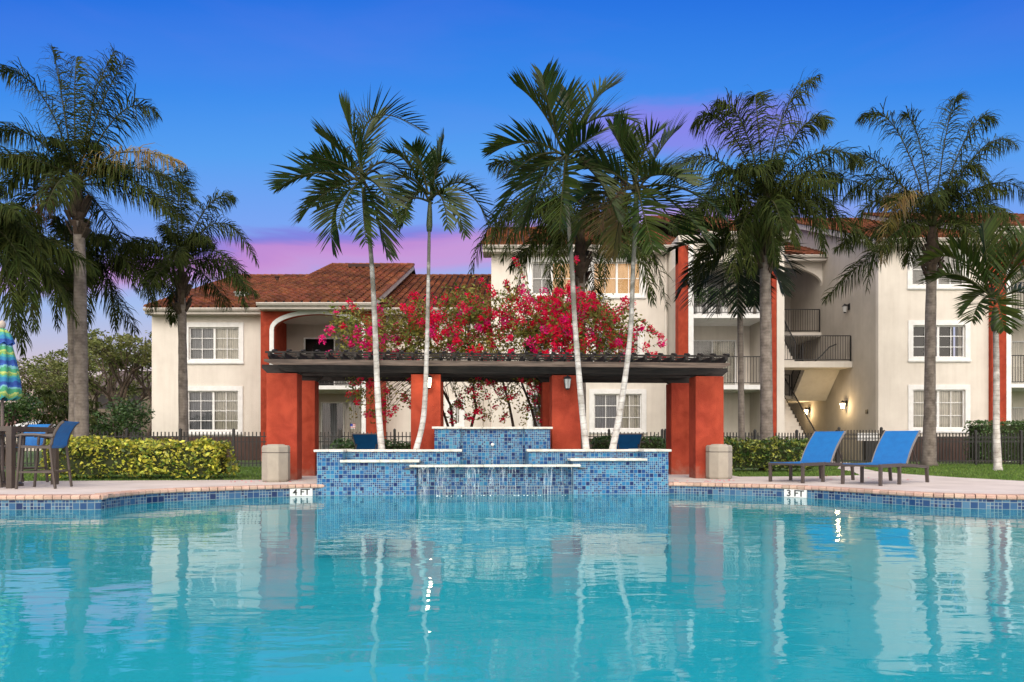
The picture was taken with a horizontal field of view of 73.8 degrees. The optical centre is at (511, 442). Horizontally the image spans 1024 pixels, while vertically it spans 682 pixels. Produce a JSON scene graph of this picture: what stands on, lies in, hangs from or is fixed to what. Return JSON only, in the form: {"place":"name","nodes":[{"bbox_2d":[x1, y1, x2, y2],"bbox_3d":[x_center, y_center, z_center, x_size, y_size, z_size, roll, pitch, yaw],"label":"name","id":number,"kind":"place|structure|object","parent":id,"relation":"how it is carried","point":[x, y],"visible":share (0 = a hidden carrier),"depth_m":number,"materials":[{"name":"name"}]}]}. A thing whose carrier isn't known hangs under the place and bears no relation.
{"place":"outdoors","nodes":[
{"label":"outdoors","id":0,"kind":"place"},
{"bbox_2d":[0,410,66,450],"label":"house","id":1,"kind":"structure","parent":0,"point":[21,432],"depth_m":58.00,"materials":[{"name":"beige paint"}]},
{"bbox_2d":[15,385,68,451],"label":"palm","id":2,"kind":"object","parent":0,"point":[41,392],"visible":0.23,"depth_m":32.82,"materials":[{"name":"green plant"}]},
{"bbox_2d":[11,389,112,434],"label":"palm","id":3,"kind":"object","parent":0,"point":[46,397],"visible":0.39,"depth_m":25.94,"materials":[{"name":"green plant"}]},
{"bbox_2d":[88,371,151,446],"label":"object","id":4,"kind":"structure","parent":0,"point":[102,399],"depth_m":48.00,"materials":[{"name":"green plant"}]},
{"bbox_2d":[98,393,110,408],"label":"window","id":5,"kind":"structure","parent":4,"relation":"in","point":[102,398],"depth_m":48.10,"materials":[{"name":"grey glass"}]},
{"bbox_2d":[0,502,1023,681],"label":"pool basin","id":6,"kind":"object","parent":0,"point":[486,599],"visible":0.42,"depth_m":8.08,"materials":[{"name":"paint"}]},
{"bbox_2d":[0,512,1023,601],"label":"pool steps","id":7,"kind":"structure","parent":6,"relation":"on","point":[103,563],"depth_m":9.56,"materials":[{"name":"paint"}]},
{"bbox_2d":[820,518,1023,546],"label":"pool step edging","id":8,"kind":"object","parent":7,"relation":"on","point":[925,539],"visible":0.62,"depth_m":9.55,"materials":[{"name":"blue tile"}]},
{"bbox_2d":[0,486,1023,519],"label":"pool tile band","id":9,"kind":"object","parent":6,"relation":"attached to","point":[90,504],"visible":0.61,"depth_m":11.06,"materials":[{"name":"blue tile"}]},
{"bbox_2d":[290,488,311,496],"bbox_3d":[-3.702,0.880,11.979,0.380,0.134,0.032,0,0,-25],"label":"depth marker","id":10,"kind":"object","parent":9,"relation":"attached to","point":[302,492],"visible":1,"depth_m":11.97,"materials":[{"name":"white tile"}]},
{"bbox_2d":[784,489,806,497],"bbox_3d":[4.863,0.880,11.703,0.380,0.134,0.031,0,0,42],"label":"depth marker","id":11,"kind":"object","parent":9,"relation":"attached to","point":[795,493],"visible":1,"depth_m":11.69,"materials":[{"name":"white tile"}]},
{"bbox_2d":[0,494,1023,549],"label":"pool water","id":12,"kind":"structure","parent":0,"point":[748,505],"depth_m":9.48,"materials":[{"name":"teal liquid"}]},
{"bbox_2d":[0,462,1023,493],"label":"pool deck","id":13,"kind":"structure","parent":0,"point":[913,482],"depth_m":12.38,"materials":[{"name":"beige concrete"}]},
{"bbox_2d":[0,435,2,487],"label":"bar chair","id":14,"kind":"object","parent":13,"relation":"on","point":[1,485],"visible":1,"depth_m":11.26,"materials":[{"name":"brown metal"}]},
{"bbox_2d":[0,320,23,486],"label":"closed umbrella","id":15,"kind":"object","parent":13,"relation":"on","point":[10,385],"visible":0.94,"depth_m":11.56,"materials":[{"name":"multicoloured fabric"}]},
{"bbox_2d":[0,423,52,481],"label":"bar chair","id":16,"kind":"object","parent":13,"relation":"on","point":[29,440],"visible":0.48,"depth_m":12.75,"materials":[{"name":"brown metal"}]},
{"bbox_2d":[0,426,58,488],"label":"bar table","id":17,"kind":"object","parent":13,"relation":"on","point":[10,431],"visible":0.88,"depth_m":11.07,"materials":[{"name":"brown metal"}]},
{"bbox_2d":[15,420,79,488],"bbox_3d":[-7.617,0.199,11.211,0.716,1.104,0.585,0,0,-9],"label":"bar chair","id":18,"kind":"object","parent":13,"relation":"on","point":[60,436],"visible":0.99,"depth_m":11.09,"materials":[{"name":"brown metal"}]},
{"bbox_2d":[262,444,289,481],"bbox_3d":[-4.496,0.394,13.000,0.484,0.712,0.484,0,0,-6],"label":"litter bin","id":19,"kind":"object","parent":13,"relation":"on","point":[275,462],"visible":1,"depth_m":12.79,"materials":[{"name":"beige concrete"}]},
{"bbox_2d":[351,433,377,448],"bbox_3d":[-3.601,0.265,17.423,0.715,0.974,1.858,0,0,3],"label":"sun lounger","id":20,"kind":"object","parent":13,"relation":"on","point":[365,440],"visible":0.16,"depth_m":16.97,"materials":[{"name":"blue fabric"}]},
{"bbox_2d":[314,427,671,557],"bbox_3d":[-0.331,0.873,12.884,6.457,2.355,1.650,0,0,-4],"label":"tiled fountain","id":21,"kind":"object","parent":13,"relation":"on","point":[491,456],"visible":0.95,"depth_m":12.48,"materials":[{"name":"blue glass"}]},
{"bbox_2d":[263,82,428,448],"bbox_3d":[-3.126,-3.339,12.987,3.160,7.076,2.774,0,0,0],"label":"slender palm","id":22,"kind":"object","parent":21,"relation":"in","point":[325,162],"visible":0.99,"depth_m":12.88,"materials":[{"name":"green plant"}]},
{"bbox_2d":[376,127,495,448],"bbox_3d":[-1.439,-2.922,12.960,2.360,6.253,2.329,0,0,0],"label":"slender palm","id":23,"kind":"object","parent":21,"relation":"in","point":[432,161],"visible":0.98,"depth_m":12.84,"materials":[{"name":"green plant"}]},
{"bbox_2d":[479,55,650,448],"bbox_3d":[1.051,-3.616,12.973,3.267,7.636,2.730,0,0,-20],"label":"slender palm","id":24,"kind":"object","parent":21,"relation":"in","point":[534,161],"visible":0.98,"depth_m":12.86,"materials":[{"name":"green plant"}]},
{"bbox_2d":[557,107,734,448],"bbox_3d":[2.553,-3.178,13.047,3.429,6.767,2.896,0,0,0],"label":"slender palm","id":25,"kind":"object","parent":21,"relation":"on","point":[630,141],"visible":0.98,"depth_m":12.90,"materials":[{"name":"green plant"}]},
{"bbox_2d":[262,349,729,479],"bbox_3d":[-0.305,-0.507,14.879,9.540,2.555,3.460,0,0,-4],"label":"pergola","id":26,"kind":"object","parent":13,"relation":"on","point":[694,407],"visible":0.82,"depth_m":13.94,"materials":[{"name":"red paint"}]},
{"bbox_2d":[0,482,1023,499],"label":"pool coping","id":27,"kind":"object","parent":13,"relation":"on","point":[99,496],"visible":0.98,"depth_m":10.70,"materials":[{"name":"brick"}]},
{"bbox_2d":[617,433,642,448],"bbox_3d":[2.878,0.265,17.422,0.715,0.974,1.858,0,0,-2],"label":"sun lounger","id":28,"kind":"object","parent":13,"relation":"on","point":[629,440],"visible":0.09,"depth_m":16.97,"materials":[{"name":"blue fabric"}]},
{"bbox_2d":[706,444,731,478],"bbox_3d":[4.247,0.394,14.000,0.484,0.712,0.484,0,0,-4],"label":"litter bin","id":29,"kind":"object","parent":13,"relation":"on","point":[718,461],"visible":1,"depth_m":13.79,"materials":[{"name":"beige concrete"}]},
{"bbox_2d":[768,431,854,482],"bbox_3d":[5.827,0.265,13.229,1.858,0.974,0.715,0,0,-36],"label":"sun lounger","id":30,"kind":"object","parent":13,"relation":"on","point":[821,448],"visible":0.94,"depth_m":13.34,"materials":[{"name":"blue fabric"}]},
{"bbox_2d":[840,430,928,485],"bbox_3d":[6.840,0.265,12.479,1.858,0.974,0.715,0,0,-36],"label":"sun lounger","id":31,"kind":"object","parent":13,"relation":"on","point":[894,449],"visible":0.99,"depth_m":12.58,"materials":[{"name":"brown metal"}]},
{"bbox_2d":[0,0,1023,409],"label":"sky","id":32,"kind":"structure","parent":0,"point":[235,85],"materials":[{"name":"blue"}]},
{"bbox_2d":[4,451,1023,482],"bbox_3d":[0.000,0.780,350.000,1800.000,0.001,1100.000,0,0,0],"label":"lawn","id":33,"kind":"structure","parent":0,"point":[258,461],"depth_m":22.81,"materials":[{"name":"plant"}]},
{"bbox_2d":[0,391,45,465],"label":"round shrub","id":34,"kind":"object","parent":33,"relation":"on","point":[17,409],"visible":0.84,"depth_m":22.10,"materials":[{"name":"green plant"}]},
{"bbox_2d":[16,419,55,426],"bbox_3d":[-23.685,-0.183,34.000,2.400,1.926,2.000,0,0,0],"label":"white canopy","id":35,"kind":"object","parent":33,"relation":"on","point":[29,423],"visible":0.02,"depth_m":33.54,"materials":[{"name":"fabric"}]},
{"bbox_2d":[4,371,93,452],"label":"broad tree","id":36,"kind":"object","parent":33,"relation":"on","point":[24,384],"visible":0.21,"depth_m":39.21,"materials":[{"name":"green plant"}]},
{"bbox_2d":[0,183,100,358],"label":"feathery palm","id":37,"kind":"object","parent":33,"relation":"on","point":[13,219],"visible":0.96,"depth_m":15.98,"materials":[{"name":"green plant"}]},
{"bbox_2d":[26,401,118,443],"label":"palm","id":38,"kind":"object","parent":33,"relation":"on","point":[63,409],"visible":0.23,"depth_m":23.80,"materials":[{"name":"green plant"}]},
{"bbox_2d":[17,350,139,437],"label":"broad tree","id":39,"kind":"object","parent":33,"relation":"on","point":[23,368],"visible":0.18,"depth_m":39.99,"materials":[{"name":"green plant"}]},
{"bbox_2d":[22,338,151,440],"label":"broad tree","id":40,"kind":"object","parent":33,"relation":"on","point":[35,373],"visible":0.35,"depth_m":35.61,"materials":[{"name":"green plant"}]},
{"bbox_2d":[4,213,172,436],"bbox_3d":[-12.541,-2.896,19.820,4.846,7.645,5.639,0,0,-20],"label":"feathery palm","id":41,"kind":"object","parent":33,"relation":"on","point":[60,230],"visible":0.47,"depth_m":19.86,"materials":[{"name":"green plant"}]},
{"bbox_2d":[0,41,201,446],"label":"feathery palm","id":42,"kind":"object","parent":33,"relation":"on","point":[60,165],"visible":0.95,"depth_m":17.68,"materials":[{"name":"green plant"}]},
{"bbox_2d":[53,328,151,443],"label":"broad tree","id":43,"kind":"object","parent":33,"relation":"on","point":[112,358],"visible":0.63,"depth_m":32.34,"materials":[{"name":"green plant"}]},
{"bbox_2d":[89,395,154,439],"bbox_3d":[-13.887,-0.443,24.037,2.221,2.467,1.737,0,0,0],"label":"round shrub","id":44,"kind":"object","parent":33,"relation":"on","point":[124,417],"visible":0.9,"depth_m":23.98,"materials":[{"name":"green plant"}]},
{"bbox_2d":[38,432,240,478],"bbox_3d":[-7.788,0.268,14.208,3.938,1.057,1.180,0,0,0],"label":"hedge","id":45,"kind":"object","parent":33,"relation":"on","point":[202,456],"visible":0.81,"depth_m":13.89,"materials":[{"name":"green plant"}]},
{"bbox_2d":[0,428,340,465],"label":"picket fence","id":46,"kind":"object","parent":33,"relation":"on","point":[233,436],"visible":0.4,"depth_m":20.50,"materials":[{"name":"black metal"}]},
{"bbox_2d":[86,156,259,445],"bbox_3d":[-10.239,-4.173,21.624,4.765,9.948,5.151,0,0,23],"label":"feathery palm","id":47,"kind":"object","parent":33,"relation":"on","point":[182,247],"visible":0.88,"depth_m":21.33,"materials":[{"name":"green plant"}]},
{"bbox_2d":[143,263,490,460],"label":"two storey building","id":48,"kind":"structure","parent":33,"relation":"on","point":[227,355],"depth_m":29.50,"materials":[{"name":"beige paint"}]},
{"bbox_2d":[187,322,243,363],"bbox_3d":[-12.886,-4.268,29.560,2.611,1.809,0.270,0,0,0],"label":"window","id":49,"kind":"structure","parent":48,"relation":"in","point":[207,342],"depth_m":29.65,"materials":[{"name":"white paint"}]},
{"bbox_2d":[188,386,242,434],"bbox_3d":[-12.935,-1.359,29.560,2.644,2.124,0.270,0,0,0],"label":"window","id":50,"kind":"structure","parent":48,"relation":"in","point":[212,409],"depth_m":29.66,"materials":[{"name":"white paint"}]},
{"bbox_2d":[304,338,360,384],"bbox_3d":[-7.924,-3.495,30.869,2.933,2.550,0.842,0,0,0],"label":"sliding door","id":51,"kind":"structure","parent":48,"relation":"in","point":[312,343],"depth_m":31.25,"materials":[{"name":"white paint"}]},
{"bbox_2d":[321,402,361,448],"bbox_3d":[-7.515,-0.575,30.524,2.049,2.450,0.152,0,0,0],"label":"sliding door","id":52,"kind":"structure","parent":48,"relation":"in","point":[334,415],"depth_m":30.58,"materials":[{"name":"white paint"}]},
{"bbox_2d":[444,400,464,426],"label":"window","id":53,"kind":"structure","parent":48,"relation":"in","point":[461,423],"depth_m":29.46,"materials":[{"name":"white paint"}]},
{"bbox_2d":[350,422,354,444],"bbox_3d":[-6.212,0.002,26.597,0.212,1.557,0.029,0,0,0],"label":"flag","id":54,"kind":"object","parent":33,"relation":"on","point":[352,425],"visible":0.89,"depth_m":26.59,"materials":[{"name":"multicoloured fabric"}]},
{"bbox_2d":[329,437,410,448],"bbox_3d":[-3.629,0.323,18.950,2.770,0.946,0.977,0,0,0],"label":"hedge","id":55,"kind":"object","parent":33,"relation":"on","point":[388,445],"visible":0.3,"depth_m":18.74,"materials":[{"name":"green plant"}]},
{"bbox_2d":[315,255,667,426],"bbox_3d":[-0.486,-1.794,16.294,8.806,5.118,3.485,0,0,0],"label":"bougainvillea","id":56,"kind":"object","parent":33,"relation":"on","point":[556,323],"visible":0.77,"depth_m":15.79,"materials":[{"name":"pink plant"}]},
{"bbox_2d":[340,428,663,448],"bbox_3d":[-0.300,0.180,20.800,9.874,1.200,0.072,0,0,-1],"label":"picket fence","id":57,"kind":"object","parent":33,"relation":"on","point":[394,436],"visible":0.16,"depth_m":20.73,"materials":[{"name":"black metal"}]},
{"bbox_2d":[467,144,672,448],"bbox_3d":[1.955,-4.049,18.587,5.082,9.437,5.229,0,0,-30],"label":"feathery palm","id":58,"kind":"object","parent":33,"relation":"on","point":[555,242],"visible":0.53,"depth_m":18.59,"materials":[{"name":"green plant"}]},
{"bbox_2d":[482,227,675,448],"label":"building","id":59,"kind":"structure","parent":33,"relation":"on","point":[644,410],"depth_m":28.80,"materials":[{"name":"beige paint"}]},
{"bbox_2d":[527,389,539,426],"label":"window","id":60,"kind":"structure","parent":59,"relation":"in","point":[530,423],"depth_m":28.76,"materials":[{"name":"white paint"}]},
{"bbox_2d":[527,257,569,298],"bbox_3d":[1.683,-6.925,28.860,2.123,1.759,0.270,0,0,0],"label":"window","id":61,"kind":"structure","parent":59,"relation":"in","point":[535,276],"depth_m":28.96,"materials":[{"name":"white paint"}]},
{"bbox_2d":[524,326,573,358],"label":"window","id":62,"kind":"structure","parent":59,"relation":"in","point":[543,326],"depth_m":28.95,"materials":[{"name":"white paint"}]},
{"bbox_2d":[588,257,645,298],"bbox_3d":[4.433,-6.925,28.860,2.446,1.759,0.270,0,0,0],"label":"window","id":63,"kind":"structure","parent":59,"relation":"in","point":[619,282],"depth_m":28.95,"materials":[{"name":"beige glass"}]},
{"bbox_2d":[590,328,643,361],"bbox_3d":[4.433,-3.980,28.878,2.277,1.694,0.235,0,0,0],"label":"window","id":64,"kind":"structure","parent":59,"relation":"in","point":[640,339],"depth_m":28.85,"materials":[{"name":"white paint"}]},
{"bbox_2d":[589,389,646,433],"bbox_3d":[4.466,-1.294,28.860,2.446,1.889,0.270,0,0,0],"label":"window","id":65,"kind":"structure","parent":59,"relation":"in","point":[603,403],"depth_m":28.95,"materials":[{"name":"white paint"}]},
{"bbox_2d":[589,434,665,448],"bbox_3d":[3.251,0.282,19.130,2.204,1.028,0.833,0,0,0],"label":"hedge","id":66,"kind":"object","parent":33,"relation":"on","point":[646,444],"visible":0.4,"depth_m":18.94,"materials":[{"name":"green plant"}]},
{"bbox_2d":[661,191,809,441],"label":"slender palm","id":67,"kind":"object","parent":33,"relation":"on","point":[783,278],"visible":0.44,"depth_m":19.77,"materials":[{"name":"green plant"}]},
{"bbox_2d":[664,429,837,462],"bbox_3d":[7.800,0.180,21.900,6.604,1.200,0.089,0,0,-18],"label":"picket fence","id":68,"kind":"object","parent":33,"relation":"on","point":[754,435],"visible":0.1,"depth_m":22.18,"materials":[{"name":"black metal"}]},
{"bbox_2d":[724,435,816,471],"bbox_3d":[6.384,0.305,17.706,2.914,0.984,1.064,0,0,0],"label":"hedge","id":69,"kind":"object","parent":33,"relation":"on","point":[753,454],"visible":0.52,"depth_m":17.44,"materials":[{"name":"green plant"}]},
{"bbox_2d":[664,67,897,470],"bbox_3d":[6.810,-4.514,17.781,5.687,10.537,5.044,0,0,30],"label":"feathery palm","id":70,"kind":"object","parent":33,"relation":"on","point":[760,231],"visible":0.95,"depth_m":17.68,"materials":[{"name":"green plant"}]},
{"bbox_2d":[643,212,1023,461],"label":"stair building","id":71,"kind":"structure","parent":33,"relation":"on","point":[854,360],"depth_m":28.17,"materials":[{"name":"beige paint"}]},
{"bbox_2d":[694,287,706,313],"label":"potted plant","id":72,"kind":"object","parent":71,"relation":"on","point":[702,297],"visible":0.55,"depth_m":27.46,"materials":[{"name":"green plant"}]},
{"bbox_2d":[694,275,725,313],"bbox_3d":[8.265,-6.125,29.074,1.650,2.050,0.152,0,0,0],"label":"sliding door","id":73,"kind":"structure","parent":71,"relation":"in","point":[704,308],"depth_m":29.13,"materials":[{"name":"white paint"}]},
{"bbox_2d":[704,287,718,313],"bbox_3d":[8.082,-5.708,27.567,0.672,1.262,0.700,0,0,0],"label":"potted plant","id":74,"kind":"object","parent":71,"relation":"on","point":[712,299],"visible":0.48,"depth_m":27.45,"materials":[{"name":"green plant"}]},
{"bbox_2d":[694,340,735,384],"bbox_3d":[8.515,-3.310,29.074,2.050,2.080,0.152,0,0,0],"label":"sliding door","id":75,"kind":"structure","parent":71,"relation":"in","point":[719,347],"depth_m":29.13,"materials":[{"name":"white paint"}]},
{"bbox_2d":[717,287,731,313],"bbox_3d":[8.572,-5.699,27.562,0.704,1.244,0.712,0,0,0],"label":"potted plant","id":76,"kind":"object","parent":71,"relation":"on","point":[722,308],"visible":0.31,"depth_m":27.45,"materials":[{"name":"green plant"}]},
{"bbox_2d":[744,291,754,313],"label":"potted plant","id":77,"kind":"object","parent":71,"relation":"on","point":[748,305],"visible":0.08,"depth_m":27.43,"materials":[{"name":"plant"}]},
{"bbox_2d":[907,248,969,289],"bbox_3d":[17.367,-7.059,27.860,2.564,1.712,0.270,0,0,0],"label":"window","id":78,"kind":"structure","parent":71,"relation":"in","point":[913,275],"depth_m":27.85,"materials":[{"name":"white paint"}]},
{"bbox_2d":[908,385,970,432],"bbox_3d":[17.398,-1.351,27.860,2.564,1.977,0.270,0,0,0],"label":"window","id":79,"kind":"structure","parent":71,"relation":"in","point":[949,398],"depth_m":27.88,"materials":[{"name":"white paint"}]},
{"bbox_2d":[908,320,971,361],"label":"window","id":80,"kind":"structure","parent":71,"relation":"in","point":[916,328],"depth_m":27.85,"materials":[{"name":"white paint"}]},
{"bbox_2d":[1011,272,1023,309],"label":"sliding door","id":81,"kind":"structure","parent":71,"relation":"in","point":[1018,297],"depth_m":30.08,"materials":[{"name":"white paint"}]},
{"bbox_2d":[1011,341,1023,383],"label":"sliding door","id":82,"kind":"structure","parent":71,"relation":"in","point":[1017,347],"depth_m":30.08,"materials":[{"name":"white paint"}]},
{"bbox_2d":[1011,407,1023,424],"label":"sliding door","id":83,"kind":"structure","parent":71,"relation":"in","point":[1017,413],"depth_m":30.08,"materials":[{"name":"white paint"}]},
{"bbox_2d":[821,89,1023,465],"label":"feathery palm","id":84,"kind":"object","parent":33,"relation":"on","point":[946,198],"visible":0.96,"depth_m":21.86,"materials":[{"name":"green plant"}]},
{"bbox_2d":[883,430,1023,464],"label":"picket fence","id":85,"kind":"object","parent":33,"relation":"on","point":[1020,441],"visible":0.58,"depth_m":23.09,"materials":[{"name":"black metal"}]},
{"bbox_2d":[837,427,882,462],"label":"fence gate","id":86,"kind":"structure","parent":85,"relation":"attached to","point":[840,446],"depth_m":22.96,"materials":[{"name":"black metal"}]},
{"bbox_2d":[907,212,1023,470],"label":"slender palm","id":87,"kind":"object","parent":33,"relation":"on","point":[1011,250],"visible":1,"depth_m":18.37,"materials":[{"name":"green plant"}]},
{"bbox_2d":[962,418,1023,463],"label":"hedge","id":88,"kind":"object","parent":33,"relation":"on","point":[1005,427],"visible":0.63,"depth_m":24.74,"materials":[{"name":"green plant"}]},
{"bbox_2d":[858,433,877,461],"bbox_3d":[14.264,0.205,27.180,0.840,1.150,0.360,0,0,0],"label":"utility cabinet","id":89,"kind":"object","parent":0,"point":[868,446],"visible":0.45,"depth_m":27.04,"materials":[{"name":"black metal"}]}
]}

